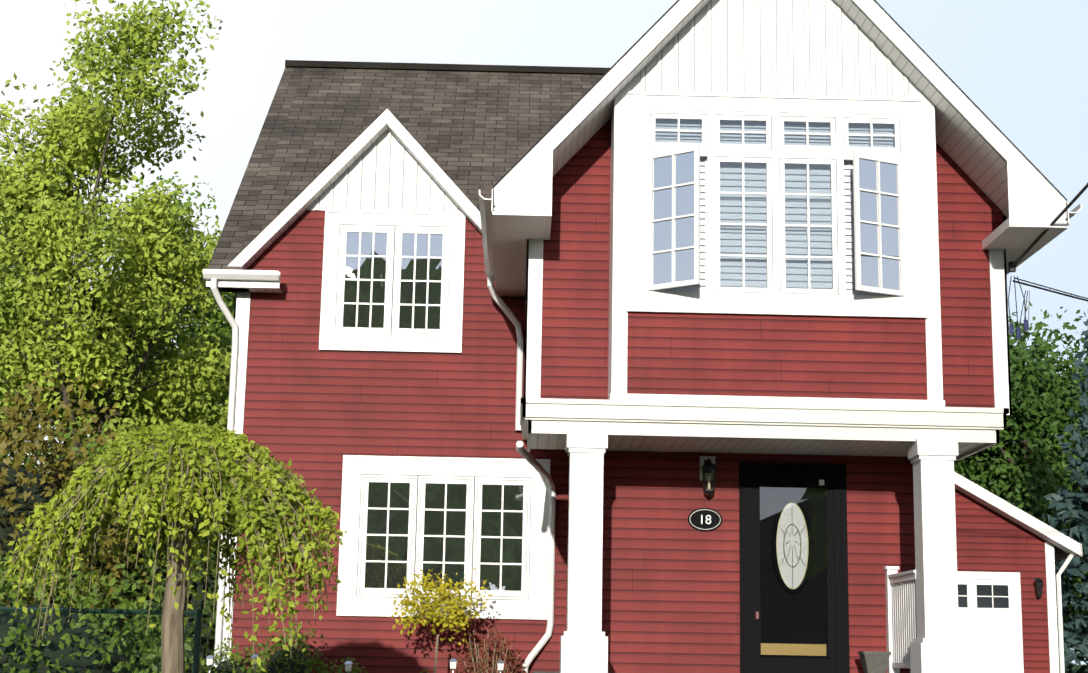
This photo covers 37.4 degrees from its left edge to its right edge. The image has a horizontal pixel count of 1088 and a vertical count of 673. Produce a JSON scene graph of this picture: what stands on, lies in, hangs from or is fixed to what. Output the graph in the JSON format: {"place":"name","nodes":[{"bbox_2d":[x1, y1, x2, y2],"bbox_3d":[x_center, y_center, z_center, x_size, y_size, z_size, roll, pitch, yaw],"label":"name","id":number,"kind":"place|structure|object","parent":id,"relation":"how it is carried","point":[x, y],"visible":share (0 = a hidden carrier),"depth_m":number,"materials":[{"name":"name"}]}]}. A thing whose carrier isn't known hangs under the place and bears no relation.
{"place":"outdoors","nodes":[
{"label":"outdoors","id":0,"kind":"place"},
{"bbox_2d":[345,664,351,670],"bbox_3d":[-2.033,3.444,16.738,0.068,0.070,0.068,1,-11,-1],"label":"solar light lens","id":1,"kind":"object","parent":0,"point":[348,667],"visible":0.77,"depth_m":16.71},
{"bbox_2d":[497,663,503,669],"bbox_3d":[-0.454,3.452,16.814,0.068,0.070,0.068,1,-11,-1],"label":"solar light lens","id":2,"kind":"object","parent":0,"point":[500,666],"visible":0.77,"depth_m":16.79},
{"bbox_2d":[0,0,1087,664],"label":"sky","id":3,"kind":"structure","parent":0,"point":[1023,63],"materials":[{"name":"white"}]},
{"bbox_2d":[530,434,986,456],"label":"porch ceiling","id":4,"kind":"structure","parent":0,"point":[744,445],"depth_m":15.39,"materials":[{"name":"white wood"}]},
{"bbox_2d":[523,415,1008,439],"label":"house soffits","id":5,"kind":"object","parent":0,"point":[526,430],"depth_m":17.85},
{"bbox_2d":[858,651,890,672],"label":"planter pot","id":6,"kind":"object","parent":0,"point":[874,661],"visible":1,"depth_m":15.07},
{"bbox_2d":[908,438,967,672],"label":"porch column","id":7,"kind":"structure","parent":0,"point":[937,645],"depth_m":14.42,"materials":[{"name":"white wood"}]},
{"bbox_2d":[883,566,916,672],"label":"porch railing","id":8,"kind":"object","parent":7,"relation":"attached to","point":[901,615],"visible":0.85,"depth_m":15.27,"materials":[{"name":"white wood"}]},
{"bbox_2d":[955,489,1049,672],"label":"garage siding walls","id":9,"kind":"structure","parent":0,"point":[988,539],"depth_m":23.80,"materials":[{"name":"red wood"}]},
{"bbox_2d":[957,579,1015,672],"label":"garage door","id":10,"kind":"structure","parent":9,"relation":"in","point":[987,635],"depth_m":23.58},
{"bbox_2d":[958,584,1008,607],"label":"garage door windows","id":11,"kind":"structure","parent":10,"relation":"in","point":[998,602],"depth_m":23.68,"materials":[{"name":"black glass"}]},
{"bbox_2d":[954,472,1081,672],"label":"garage trim","id":12,"kind":"structure","parent":9,"relation":"attached to","point":[1068,549],"depth_m":23.66,"materials":[{"name":"white wood"}]},
{"bbox_2d":[1034,578,1042,598],"bbox_3d":[7.274,3.700,23.652,0.120,0.310,0.150,1,-11,-1],"label":"wall lantern","id":13,"kind":"object","parent":9,"relation":"attached to","point":[1038,582],"visible":0.9,"depth_m":23.60,"materials":[{"name":"black metal"}]},
{"bbox_2d":[954,471,1080,548],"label":"garage roof shingles","id":14,"kind":"object","parent":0,"point":[1019,508],"visible":0.1,"depth_m":23.68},
{"bbox_2d":[1059,664,1087,672],"bbox_3d":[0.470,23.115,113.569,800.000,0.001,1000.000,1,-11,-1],"label":"lawn","id":15,"kind":"structure","parent":0,"point":[1075,667],"depth_m":220.63,"materials":[{"name":"green plant"}]},
{"bbox_2d":[0,354,40,467],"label":"tree","id":16,"kind":"object","parent":15,"relation":"on","point":[3,414],"visible":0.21,"depth_m":31.92,"materials":[{"name":"green plant"}]},
{"bbox_2d":[0,369,155,625],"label":"olive hedge","id":17,"kind":"object","parent":15,"relation":"on","point":[36,436],"depth_m":21.82,"materials":[{"name":"green plant"}]},
{"bbox_2d":[0,607,202,672],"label":"chain-link fence","id":18,"kind":"object","parent":15,"relation":"on","point":[198,613],"visible":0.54,"depth_m":12.41,"materials":[{"name":"green"}]},
{"bbox_2d":[0,551,204,672],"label":"shrub","id":19,"kind":"object","parent":15,"relation":"on","point":[125,603],"depth_m":16.00,"materials":[{"name":"green plant"}]},
{"bbox_2d":[20,422,200,671],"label":"hedge","id":20,"kind":"object","parent":15,"relation":"on","point":[89,446],"depth_m":25.68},
{"bbox_2d":[0,0,233,471],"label":"tree","id":21,"kind":"object","parent":15,"relation":"on","point":[82,130],"depth_m":31.94,"materials":[{"name":"green plant"}]},
{"bbox_2d":[0,171,234,475],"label":"tree","id":22,"kind":"object","parent":15,"relation":"on","point":[211,327],"depth_m":39.39,"materials":[{"name":"green plant"}]},
{"bbox_2d":[108,491,220,672],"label":"hedge","id":23,"kind":"object","parent":15,"relation":"on","point":[205,616],"depth_m":22.15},
{"bbox_2d":[0,419,346,672],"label":"weeping tree","id":24,"kind":"object","parent":15,"relation":"on","point":[178,430],"depth_m":11.38,"materials":[{"name":"green plant"}]},
{"bbox_2d":[125,319,231,518],"bbox_3d":[-5.164,3.693,39.123,10.299,9.267,11.180,1,-11,-1],"label":"tree","id":25,"kind":"object","parent":15,"relation":"on","point":[223,339],"depth_m":38.41,"materials":[{"name":"green plant"}]},
{"bbox_2d":[206,655,215,672],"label":"solar light","id":26,"kind":"object","parent":15,"relation":"on","point":[210,657],"visible":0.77,"depth_m":16.60,"materials":[{"name":"silver metal"}]},
{"bbox_2d":[207,658,213,664],"bbox_3d":[-3.450,3.364,16.627,0.068,0.070,0.068,1,-11,-1],"label":"solar light lens","id":27,"kind":"object","parent":26,"relation":"attached to","point":[210,661],"visible":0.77,"depth_m":16.60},
{"bbox_2d":[251,654,259,672],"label":"solar light","id":28,"kind":"object","parent":15,"relation":"on","point":[255,655],"visible":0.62,"depth_m":16.27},
{"bbox_2d":[449,659,457,672],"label":"solar light","id":29,"kind":"object","parent":15,"relation":"on","point":[453,660],"visible":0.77,"depth_m":16.39,"materials":[{"name":"white plastic"}]},
{"bbox_2d":[450,662,456,668],"bbox_3d":[-0.927,3.354,16.418,0.068,0.070,0.068,1,-11,-1],"label":"solar light lens","id":30,"kind":"object","parent":29,"relation":"attached to","point":[452,665],"visible":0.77,"depth_m":16.39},
{"bbox_2d":[532,671,559,672],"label":"porch concrete slab","id":31,"kind":"structure","parent":15,"relation":"on","point":[543,672],"depth_m":14.94,"materials":[{"name":"grey concrete"}]},
{"bbox_2d":[560,431,607,672],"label":"porch column","id":32,"kind":"structure","parent":31,"relation":"on","point":[583,643],"depth_m":14.35,"materials":[{"name":"white wood"}]},
{"bbox_2d":[231,118,1002,672],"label":"house siding walls","id":33,"kind":"structure","parent":15,"relation":"on","point":[671,576],"depth_m":16.28,"materials":[{"name":"red wood"}]},
{"bbox_2d":[210,276,555,672],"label":"house downspouts","id":34,"kind":"object","parent":33,"relation":"attached to","point":[528,456],"visible":0.92,"depth_m":18.48,"materials":[{"name":"white metal"}]},
{"bbox_2d":[319,209,465,352],"bbox_3d":[-1.784,-0.658,19.002,1.668,1.698,0.042,1,-11,-1],"label":"dormer window frame","id":35,"kind":"object","parent":33,"relation":"attached to","point":[446,339],"visible":0.96,"depth_m":19.00,"materials":[{"name":"white wood"}]},
{"bbox_2d":[343,232,442,328],"bbox_3d":[-1.784,-0.662,19.018,1.140,1.155,0.001,1,-11,-1],"label":"dormer window glass","id":36,"kind":"object","parent":35,"relation":"in","point":[379,272],"visible":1,"depth_m":19.02,"materials":[{"name":"glass"}]},
{"bbox_2d":[335,225,450,337],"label":"window hinges","id":37,"kind":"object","parent":35,"relation":"in","point":[393,281],"depth_m":19.01,"materials":[{"name":"white metal"}]},
{"bbox_2d":[336,455,549,619],"bbox_3d":[-1.140,2.296,18.434,2.393,1.828,0.042,1,-11,-1],"label":"window frame","id":38,"kind":"object","parent":33,"relation":"attached to","point":[445,470],"visible":0.85,"depth_m":18.45,"materials":[{"name":"white wood"}]},
{"bbox_2d":[356,474,530,599],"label":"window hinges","id":39,"kind":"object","parent":38,"relation":"in","point":[469,543],"depth_m":18.47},
{"bbox_2d":[365,482,522,590],"bbox_3d":[-1.140,2.291,18.451,1.785,1.205,0.001,1,-11,-1],"label":"window glass","id":40,"kind":"object","parent":38,"relation":"in","point":[434,525],"visible":0.8,"depth_m":18.45,"materials":[{"name":"black glass"}]},
{"bbox_2d":[307,0,918,211],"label":"board batten gables","id":41,"kind":"object","parent":33,"relation":"attached to","point":[809,47],"visible":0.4,"depth_m":16.18,"materials":[{"name":"white wood"}]},
{"bbox_2d":[221,82,1011,661],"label":"corner boards","id":42,"kind":"object","parent":33,"relation":"attached to","point":[619,276],"visible":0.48,"depth_m":15.94,"materials":[{"name":"white wood"}]},
{"bbox_2d":[207,0,1036,296],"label":"house eave soffits","id":43,"kind":"object","parent":33,"relation":"attached to","point":[965,146],"visible":0.63,"depth_m":16.24,"materials":[{"name":"white wood"}]},
{"bbox_2d":[208,0,1055,269],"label":"house roof shingles","id":44,"kind":"object","parent":33,"relation":"on","point":[472,129],"visible":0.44,"depth_m":22.74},
{"bbox_2d":[493,0,1066,200],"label":"roof edge trim","id":45,"kind":"structure","parent":44,"relation":"attached to","point":[534,145],"depth_m":15.73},
{"bbox_2d":[206,0,1068,291],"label":"house rake boards","id":46,"kind":"object","parent":33,"relation":"attached to","point":[522,200],"visible":0.88,"depth_m":15.76,"materials":[{"name":"white wood"}]},
{"bbox_2d":[203,189,1081,280],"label":"house gutters","id":47,"kind":"object","parent":46,"relation":"attached to","point":[273,275],"visible":0.75,"depth_m":18.34,"materials":[{"name":"white metal"}]},
{"bbox_2d":[688,508,721,530],"bbox_3d":[1.585,1.803,15.839,0.340,0.230,0.018,1,-11,-1],"label":"oval plaque","id":48,"kind":"object","parent":33,"relation":"attached to","point":[695,518],"visible":1,"depth_m":15.83,"materials":[{"name":"black metal"}]},
{"bbox_2d":[690,509,720,529],"bbox_3d":[1.586,1.801,15.828,0.306,0.200,0.006,1,-11,-1],"label":"plaque rim","id":49,"kind":"object","parent":48,"relation":"attached to","point":[705,509],"visible":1,"depth_m":15.83,"materials":[{"name":"white metal"}]},
{"bbox_2d":[701,515,710,523],"bbox_3d":[1.597,1.801,15.827,0.100,0.091,0.004,1,-11,-1],"label":"house number","id":50,"kind":"object","parent":48,"relation":"attached to","point":[706,518],"visible":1,"depth_m":15.83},
{"bbox_2d":[700,456,714,480],"bbox_3d":[1.620,1.307,15.931,0.150,0.240,0.030,1,-11,-1],"label":"lamp backplate","id":51,"kind":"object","parent":33,"relation":"attached to","point":[703,458],"depth_m":15.93,"materials":[{"name":"grey metal"}]},
{"bbox_2d":[700,458,717,495],"bbox_3d":[1.620,1.379,15.808,0.156,0.382,0.183,1,-11,-1],"label":"lantern","id":52,"kind":"object","parent":33,"relation":"attached to","point":[709,465],"depth_m":15.76,"materials":[{"name":"black metal"}]},
{"bbox_2d":[520,398,1008,460],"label":"porch beam","id":53,"kind":"structure","parent":33,"relation":"attached to","point":[762,420],"depth_m":14.60,"materials":[{"name":"white wood"}]},
{"bbox_2d":[626,91,927,317],"bbox_3d":[2.284,-1.309,15.831,2.930,2.240,0.054,1,-11,-1],"label":"bay window frame","id":54,"kind":"object","parent":33,"relation":"attached to","point":[776,111],"visible":1,"depth_m":15.87,"materials":[{"name":"white wood"}]},
{"bbox_2d":[648,145,699,289],"bbox_3d":[1.258,-1.149,15.621,0.570,1.375,0.033,-7,-14,34],"label":"casement window","id":55,"kind":"structure","parent":54,"relation":"attached to","point":[696,214],"depth_m":15.59,"materials":[{"name":"white wood"}]},
{"bbox_2d":[652,152,693,284],"bbox_3d":[1.259,-1.148,15.622,0.474,1.279,0.001,-7,-14,34],"label":"bay window glass","id":56,"kind":"object","parent":55,"relation":"in","point":[683,229],"visible":0.8,"depth_m":15.62,"materials":[{"name":"clear glass"}]},
{"bbox_2d":[650,114,895,295],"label":"window blinds","id":57,"kind":"object","parent":54,"relation":"attached to","point":[849,229],"visible":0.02,"depth_m":15.93,"materials":[{"name":"white plastic"}]},
{"bbox_2d":[853,152,905,295],"bbox_3d":[3.272,-1.095,15.696,0.570,1.375,0.033,6,-12,-24],"label":"casement window","id":58,"kind":"structure","parent":54,"relation":"attached to","point":[858,252],"depth_m":15.67,"materials":[{"name":"white wood"}]},
{"bbox_2d":[859,158,900,289],"bbox_3d":[3.272,-1.095,15.697,0.474,1.279,0.001,6,-12,-24],"label":"bay window glass","id":59,"kind":"object","parent":58,"relation":"in","point":[869,241],"visible":0.8,"depth_m":15.70,"materials":[{"name":"clear glass"}]},
{"bbox_2d":[739,462,849,672],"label":"door frame","id":60,"kind":"object","parent":33,"relation":"attached to","point":[754,477],"visible":0.98,"depth_m":15.76,"materials":[{"name":"black wood"}]},
{"bbox_2d":[760,487,827,658],"bbox_3d":[2.444,2.350,15.817,0.800,1.940,0.001,1,-11,-1],"label":"storm door glass","id":61,"kind":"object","parent":60,"relation":"in","point":[779,603],"depth_m":15.79,"materials":[{"name":"clear glass"}]},
{"bbox_2d":[772,498,812,593],"bbox_3d":[2.450,2.063,15.858,0.414,0.944,0.044,1,-11,-1],"label":"oval door moulding","id":62,"kind":"structure","parent":61,"relation":"attached to","point":[774,558],"depth_m":15.84,"materials":[{"name":"black wood"}]},
{"bbox_2d":[777,504,806,587],"bbox_3d":[2.450,2.065,15.868,0.310,0.840,0.001,1,-11,-1],"label":"oval door glass","id":63,"kind":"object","parent":62,"relation":"in","point":[795,537],"depth_m":15.87,"materials":[{"name":"white glass"}]},
{"bbox_2d":[776,503,808,588],"bbox_3d":[2.450,2.064,15.864,0.321,0.851,0.011,1,-11,-1],"label":"door glass caming","id":64,"kind":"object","parent":63,"relation":"attached to","point":[792,548],"depth_m":15.86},
{"bbox_2d":[761,643,825,655],"bbox_3d":[2.431,3.050,15.672,0.640,0.110,0.015,1,-11,-1],"label":"door kick plate","id":65,"kind":"object","parent":61,"relation":"attached to","point":[788,646],"depth_m":15.66,"materials":[{"name":"gold metal"}]},
{"bbox_2d":[760,487,827,658],"bbox_3d":[2.446,2.308,15.756,0.660,1.660,0.001,1,-11,-1],"label":"front door","id":66,"kind":"structure","parent":60,"relation":"on","point":[778,546],"depth_m":15.76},
{"bbox_2d":[1008,183,1087,334],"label":"power lines","id":67,"kind":"object","parent":33,"relation":"attached to","point":[1012,266],"visible":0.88,"depth_m":16.26,"materials":[{"name":"black rubber"}]},
{"bbox_2d":[1009,320,1027,338],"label":"service drop connectors","id":68,"kind":"object","parent":67,"relation":"attached to","point":[1018,334],"visible":1,"depth_m":16.18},
{"bbox_2d":[954,301,1087,664],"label":"maple tree","id":69,"kind":"object","parent":15,"relation":"on","point":[1042,402],"depth_m":31.52,"materials":[{"name":"green plant"}]},
{"bbox_2d":[1030,356,1087,672],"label":"maple tree","id":70,"kind":"object","parent":15,"relation":"on","point":[1071,646],"depth_m":38.64,"materials":[{"name":"green plant"}]},
{"bbox_2d":[1041,320,1087,672],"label":"spruce","id":71,"kind":"object","parent":15,"relation":"on","point":[1075,634],"visible":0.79,"depth_m":25.42,"materials":[{"name":"green plant"}]},
{"label":"garden bed soil","id":72,"kind":"structure","parent":0,"visible":0},
{"bbox_2d":[199,637,266,672],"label":"foundation shrub","id":73,"kind":"object","parent":72,"relation":"on","point":[220,658],"depth_m":17.38,"materials":[{"name":"green plant"}]},
{"bbox_2d":[247,622,327,672],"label":"foundation shrub","id":74,"kind":"object","parent":72,"relation":"on","point":[312,661],"depth_m":17.49,"materials":[{"name":"green plant"}]},
{"bbox_2d":[313,657,367,672],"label":"foundation shrub","id":75,"kind":"object","parent":72,"relation":"on","point":[353,670],"visible":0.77,"depth_m":17.55,"materials":[{"name":"green plant"}]},
{"bbox_2d":[391,568,492,672],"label":"small topiary tree","id":76,"kind":"object","parent":72,"relation":"on","point":[442,593],"depth_m":17.33,"materials":[{"name":"plant"}]},
{"bbox_2d":[452,625,525,672],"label":"barberry shrub","id":77,"kind":"object","parent":72,"relation":"on","point":[482,667],"depth_m":17.61,"materials":[{"name":"red plant"}]}
]}

